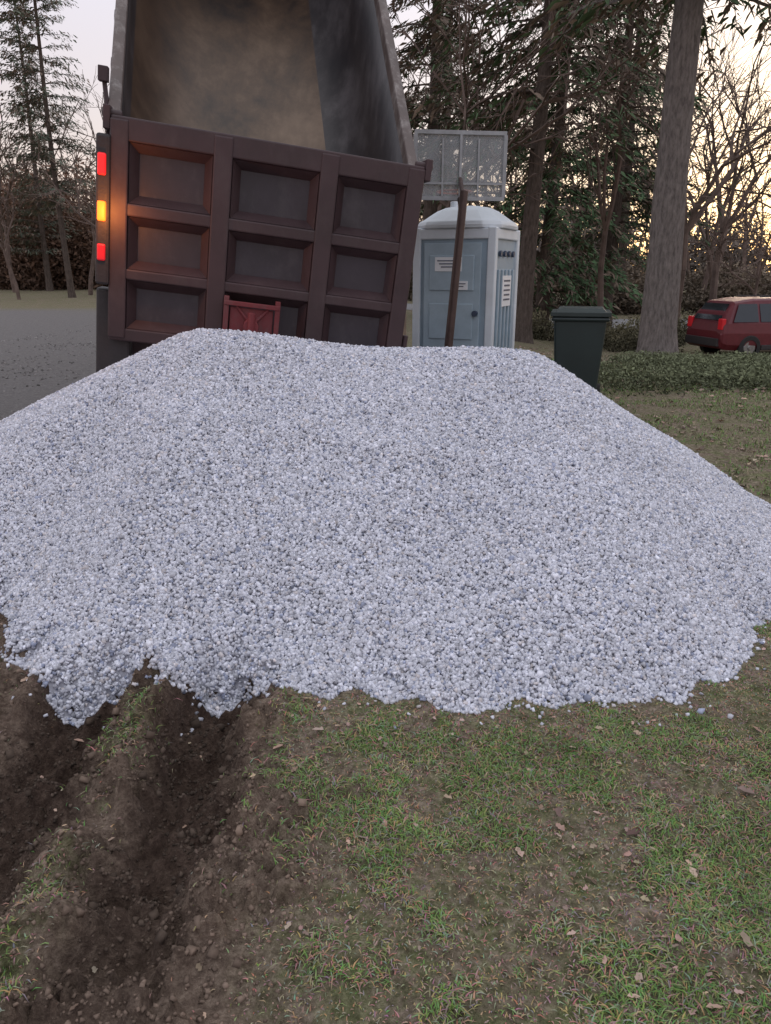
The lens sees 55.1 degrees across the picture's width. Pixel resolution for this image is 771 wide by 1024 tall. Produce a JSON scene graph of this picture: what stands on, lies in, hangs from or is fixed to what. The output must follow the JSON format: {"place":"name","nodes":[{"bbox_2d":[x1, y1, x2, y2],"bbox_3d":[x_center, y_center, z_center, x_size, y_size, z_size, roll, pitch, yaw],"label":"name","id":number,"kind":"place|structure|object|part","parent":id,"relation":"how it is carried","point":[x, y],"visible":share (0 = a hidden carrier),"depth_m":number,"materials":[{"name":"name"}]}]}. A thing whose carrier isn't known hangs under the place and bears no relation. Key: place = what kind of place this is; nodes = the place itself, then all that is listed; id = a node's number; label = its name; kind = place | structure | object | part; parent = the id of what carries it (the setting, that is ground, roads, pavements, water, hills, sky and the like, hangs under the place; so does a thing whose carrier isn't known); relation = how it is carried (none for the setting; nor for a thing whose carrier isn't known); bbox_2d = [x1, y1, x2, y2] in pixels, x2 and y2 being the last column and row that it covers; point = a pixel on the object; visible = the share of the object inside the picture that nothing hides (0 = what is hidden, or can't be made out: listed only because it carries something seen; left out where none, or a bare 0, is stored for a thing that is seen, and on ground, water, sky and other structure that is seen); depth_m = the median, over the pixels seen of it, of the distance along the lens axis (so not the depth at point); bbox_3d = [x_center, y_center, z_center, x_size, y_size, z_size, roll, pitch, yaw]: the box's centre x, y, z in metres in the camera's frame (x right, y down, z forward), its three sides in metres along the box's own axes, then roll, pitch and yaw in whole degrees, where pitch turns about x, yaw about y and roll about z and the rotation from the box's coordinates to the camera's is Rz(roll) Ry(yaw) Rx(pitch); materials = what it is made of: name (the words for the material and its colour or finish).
{"place":"outdoors","nodes":[
{"label":"outdoors","id":0,"kind":"place"},
{"bbox_2d":[0,287,770,1023],"bbox_3d":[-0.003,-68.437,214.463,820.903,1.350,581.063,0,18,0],"label":"ground","id":1,"kind":"structure","parent":0,"point":[40,315],"depth_m":2.17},
{"bbox_2d":[0,129,35,292],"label":"bare tree","id":2,"kind":"object","parent":1,"relation":"on","point":[6,202],"visible":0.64,"depth_m":45.08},
{"bbox_2d":[0,160,50,299],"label":"bare tree","id":3,"kind":"object","parent":1,"relation":"on","point":[3,247],"visible":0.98,"depth_m":39.37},
{"bbox_2d":[0,0,83,290],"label":"pine tree","id":4,"kind":"object","parent":1,"relation":"on","point":[41,230],"visible":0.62,"depth_m":47.23,"materials":[{"name":"green plant"}]},
{"bbox_2d":[0,0,95,297],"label":"pine tree","id":5,"kind":"object","parent":1,"relation":"on","point":[45,154],"visible":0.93,"depth_m":39.09,"materials":[{"name":"green plant"}]},
{"bbox_2d":[0,324,95,412],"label":"driveway stones","id":6,"kind":"object","parent":1,"relation":"on","point":[84,344],"visible":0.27,"depth_m":13.68,"materials":[{"name":"grey gravel"}]},
{"bbox_2d":[0,142,107,290],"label":"hedge shrubs","id":7,"kind":"object","parent":1,"relation":"on","point":[28,272],"visible":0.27,"depth_m":51.05,"materials":[{"name":"brown plant"}]},
{"bbox_2d":[5,130,105,233],"bbox_3d":[-14.264,-14.202,35.438,7.222,8.292,5.488,0,18,0],"label":"bare tree","id":8,"kind":"object","parent":1,"relation":"on","point":[79,204],"visible":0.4,"depth_m":35.29,"materials":[{"name":"brown plant"}]},
{"bbox_2d":[38,69,108,172],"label":"bare tree","id":9,"kind":"object","parent":1,"relation":"on","point":[101,107],"visible":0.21,"depth_m":42.30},
{"bbox_2d":[61,98,102,294],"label":"bare tree","id":10,"kind":"object","parent":1,"relation":"on","point":[90,281],"visible":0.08,"depth_m":44.30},
{"bbox_2d":[0,613,362,1023],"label":"soil clods","id":11,"kind":"object","parent":1,"relation":"on","point":[190,950],"visible":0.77,"depth_m":2.09,"materials":[{"name":"brown soil"}]},
{"bbox_2d":[95,0,432,371],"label":"dump truck","id":12,"kind":"object","parent":1,"relation":"on","point":[260,168],"visible":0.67,"depth_m":5.95,"materials":[{"name":"paint"}]},
{"bbox_2d":[0,328,770,735],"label":"gravel pile","id":13,"kind":"object","parent":1,"relation":"on","point":[230,514],"visible":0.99,"depth_m":3.58,"materials":[{"name":"gravel"}]},
{"bbox_2d":[0,615,770,1023],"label":"grass","id":14,"kind":"structure","parent":1,"relation":"on","point":[660,863],"depth_m":2.17,"materials":[{"name":"green plant"}]},
{"bbox_2d":[0,623,770,1023],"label":"fallen leaves","id":15,"kind":"object","parent":1,"relation":"on","point":[564,901],"visible":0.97,"depth_m":2.16,"materials":[{"name":"brown plant"}]},
{"bbox_2d":[0,98,770,278],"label":"tree line","id":16,"kind":"object","parent":1,"relation":"on","point":[761,221],"visible":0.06,"depth_m":78.40,"materials":[{"name":"plant"}]},
{"bbox_2d":[20,178,770,289],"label":"tree line underbrush","id":17,"kind":"object","parent":1,"relation":"on","point":[735,246],"visible":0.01,"depth_m":93.99,"materials":[{"name":"brown plant"}]},
{"bbox_2d":[403,316,405,334],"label":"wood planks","id":18,"kind":"object","parent":1,"relation":"on","point":[404,331],"visible":0.01,"depth_m":8.00,"materials":[{"name":"brown wood"}]},
{"bbox_2d":[394,0,519,292],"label":"spruce tree","id":19,"kind":"object","parent":1,"relation":"on","point":[451,113],"visible":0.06,"depth_m":40.62,"materials":[{"name":"green plant"}]},
{"bbox_2d":[413,129,507,346],"bbox_3d":[0.824,-2.645,8.342,1.070,3.030,1.210,-3,18,-8],"label":"basketball hoop","id":20,"kind":"object","parent":1,"relation":"on","point":[462,198],"visible":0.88,"depth_m":8.10,"materials":[{"name":"brown metal"}]},
{"bbox_2d":[412,201,519,348],"bbox_3d":[1.018,-2.665,9.383,1.105,2.420,1.112,8,20,24],"label":"portable toilet","id":21,"kind":"object","parent":1,"relation":"on","point":[486,302],"visible":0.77,"depth_m":8.88,"materials":[{"name":"grey plastic"}]},
{"bbox_2d":[423,242,513,347],"bbox_3d":[1.124,-2.379,9.119,1.224,1.760,0.512,-6,19,-18],"label":"door","id":22,"kind":"structure","parent":21,"relation":"in","point":[436,283],"depth_m":8.94,"materials":[{"name":"plastic"}]},
{"bbox_2d":[388,0,551,232],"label":"spruce tree","id":23,"kind":"object","parent":1,"relation":"on","point":[431,32],"visible":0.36,"depth_m":25.50,"materials":[{"name":"green plant"}]},
{"bbox_2d":[396,36,585,211],"bbox_3d":[3.998,-17.062,37.529,11.254,12.897,7.674,10,21,28],"label":"bare tree","id":24,"kind":"object","parent":1,"relation":"on","point":[439,207],"visible":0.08,"depth_m":37.42,"materials":[{"name":"brown plant"}]},
{"bbox_2d":[387,0,626,206],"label":"bare tree","id":25,"kind":"object","parent":1,"relation":"on","point":[536,50],"visible":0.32,"depth_m":20.21,"materials":[{"name":"brown plant"}]},
{"bbox_2d":[398,5,616,209],"bbox_3d":[4.144,-16.186,34.661,14.612,13.973,7.133,-4,19,-13],"label":"bare tree","id":26,"kind":"object","parent":1,"relation":"on","point":[485,175],"visible":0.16,"depth_m":34.02,"materials":[{"name":"brown plant"}]},
{"bbox_2d":[483,64,583,228],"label":"bare tree","id":27,"kind":"object","parent":1,"relation":"on","point":[511,174],"visible":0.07,"depth_m":46.18,"materials":[{"name":"brown plant"}]},
{"bbox_2d":[396,0,673,218],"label":"bare tree","id":28,"kind":"object","parent":1,"relation":"on","point":[499,155],"visible":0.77,"depth_m":19.02,"materials":[{"name":"brown plant"}]},
{"bbox_2d":[479,74,613,296],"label":"bare tree","id":29,"kind":"object","parent":1,"relation":"on","point":[573,248],"visible":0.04,"depth_m":47.88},
{"bbox_2d":[468,0,646,333],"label":"spruce tree","id":30,"kind":"object","parent":1,"relation":"on","point":[551,238],"visible":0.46,"depth_m":27.12,"materials":[{"name":"green plant"}]},
{"bbox_2d":[409,0,709,343],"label":"pine tree","id":31,"kind":"object","parent":1,"relation":"on","point":[525,290],"visible":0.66,"depth_m":20.67,"materials":[{"name":"green plant"}]},
{"bbox_2d":[551,306,611,392],"bbox_3d":[2.304,-1.848,8.881,0.670,1.180,0.750,4,19,13],"label":"trash bin","id":32,"kind":"object","parent":1,"relation":"on","point":[579,334],"visible":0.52,"depth_m":8.52,"materials":[{"name":"green plastic"}]},
{"bbox_2d":[408,249,770,315],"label":"hedge shrubs","id":33,"kind":"object","parent":1,"relation":"on","point":[693,298],"visible":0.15,"depth_m":43.20,"materials":[{"name":"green plant"}]},
{"bbox_2d":[452,0,741,307],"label":"bare tree","id":34,"kind":"object","parent":1,"relation":"on","point":[602,203],"visible":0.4,"depth_m":22.89,"materials":[{"name":"brown plant"}]},
{"bbox_2d":[532,307,694,351],"bbox_3d":[9.102,-6.512,25.860,8.449,1.295,6.870,-11,21,-31],"label":"shrub","id":35,"kind":"object","parent":1,"relation":"on","point":[625,341],"visible":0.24,"depth_m":24.43,"materials":[{"name":"green plant"}]},
{"bbox_2d":[474,0,770,354],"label":"pine tree","id":36,"kind":"object","parent":1,"relation":"on","point":[659,317],"visible":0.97,"depth_m":15.46,"materials":[{"name":"grey plant"}]},
{"bbox_2d":[518,0,730,327],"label":"spruce tree","id":37,"kind":"object","parent":1,"relation":"on","point":[614,252],"visible":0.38,"depth_m":29.94,"materials":[{"name":"green plant"}]},
{"bbox_2d":[563,0,704,313],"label":"spruce tree","id":38,"kind":"object","parent":1,"relation":"on","point":[628,167],"visible":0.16,"depth_m":40.30,"materials":[{"name":"green plant"}]},
{"bbox_2d":[516,345,770,495],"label":"fallen leaves","id":39,"kind":"object","parent":1,"relation":"on","point":[725,454],"visible":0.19,"depth_m":8.46,"materials":[{"name":"brown plant"}]},
{"bbox_2d":[576,49,719,221],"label":"bare tree","id":40,"kind":"object","parent":1,"relation":"on","point":[655,136],"visible":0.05,"depth_m":51.26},
{"bbox_2d":[550,358,770,500],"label":"grass","id":41,"kind":"structure","parent":1,"relation":"on","point":[734,404],"depth_m":8.69,"materials":[{"name":"green plant"}]},
{"bbox_2d":[550,350,770,396],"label":"groundcover plants","id":42,"kind":"object","parent":1,"relation":"on","point":[737,370],"visible":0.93,"depth_m":11.24,"materials":[{"name":"green plant"}]},
{"bbox_2d":[554,13,770,217],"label":"bare tree","id":43,"kind":"object","parent":1,"relation":"on","point":[746,168],"visible":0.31,"depth_m":35.43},
{"bbox_2d":[586,22,755,242],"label":"bare tree","id":44,"kind":"object","parent":1,"relation":"on","point":[707,107],"visible":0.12,"depth_m":42.09,"materials":[{"name":"brown plant"}]},
{"bbox_2d":[587,56,770,318],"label":"bare tree","id":45,"kind":"object","parent":1,"relation":"on","point":[695,216],"visible":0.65,"depth_m":27.05,"materials":[{"name":"brown plant"}]},
{"bbox_2d":[593,32,770,285],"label":"bare tree","id":46,"kind":"object","parent":1,"relation":"on","point":[708,252],"visible":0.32,"depth_m":35.92,"materials":[{"name":"brown plant"}]},
{"bbox_2d":[648,8,770,299],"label":"bare tree","id":47,"kind":"object","parent":1,"relation":"on","point":[726,222],"visible":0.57,"depth_m":32.20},
{"bbox_2d":[685,295,770,354],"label":"parked car","id":48,"kind":"object","parent":1,"relation":"on","point":[740,324],"visible":0.89,"depth_m":20.76,"materials":[{"name":"red paint"}]},
{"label":"windows","id":49,"kind":"part","parent":48,"relation":"part of","materials":[{"name":"grey glass"}]},
{"bbox_2d":[685,156,770,289],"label":"bare tree","id":50,"kind":"object","parent":1,"relation":"on","point":[759,245],"visible":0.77,"depth_m":25.54,"materials":[{"name":"brown plant"}]},
{"bbox_2d":[689,54,770,297],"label":"bare tree","id":51,"kind":"object","parent":1,"relation":"on","point":[706,278],"visible":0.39,"depth_m":42.19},
{"bbox_2d":[696,199,770,296],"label":"bare tree","id":52,"kind":"object","parent":1,"relation":"on","point":[758,274],"visible":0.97,"depth_m":24.75,"materials":[{"name":"brown plant"}]},
{"bbox_2d":[0,0,770,271],"label":"sky","id":53,"kind":"structure","parent":0,"point":[92,23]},
{"bbox_2d":[407,303,687,328],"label":"road","id":54,"kind":"structure","parent":0,"point":[410,307],"depth_m":35.58,"materials":[{"name":"grey asphalt"}]}
]}

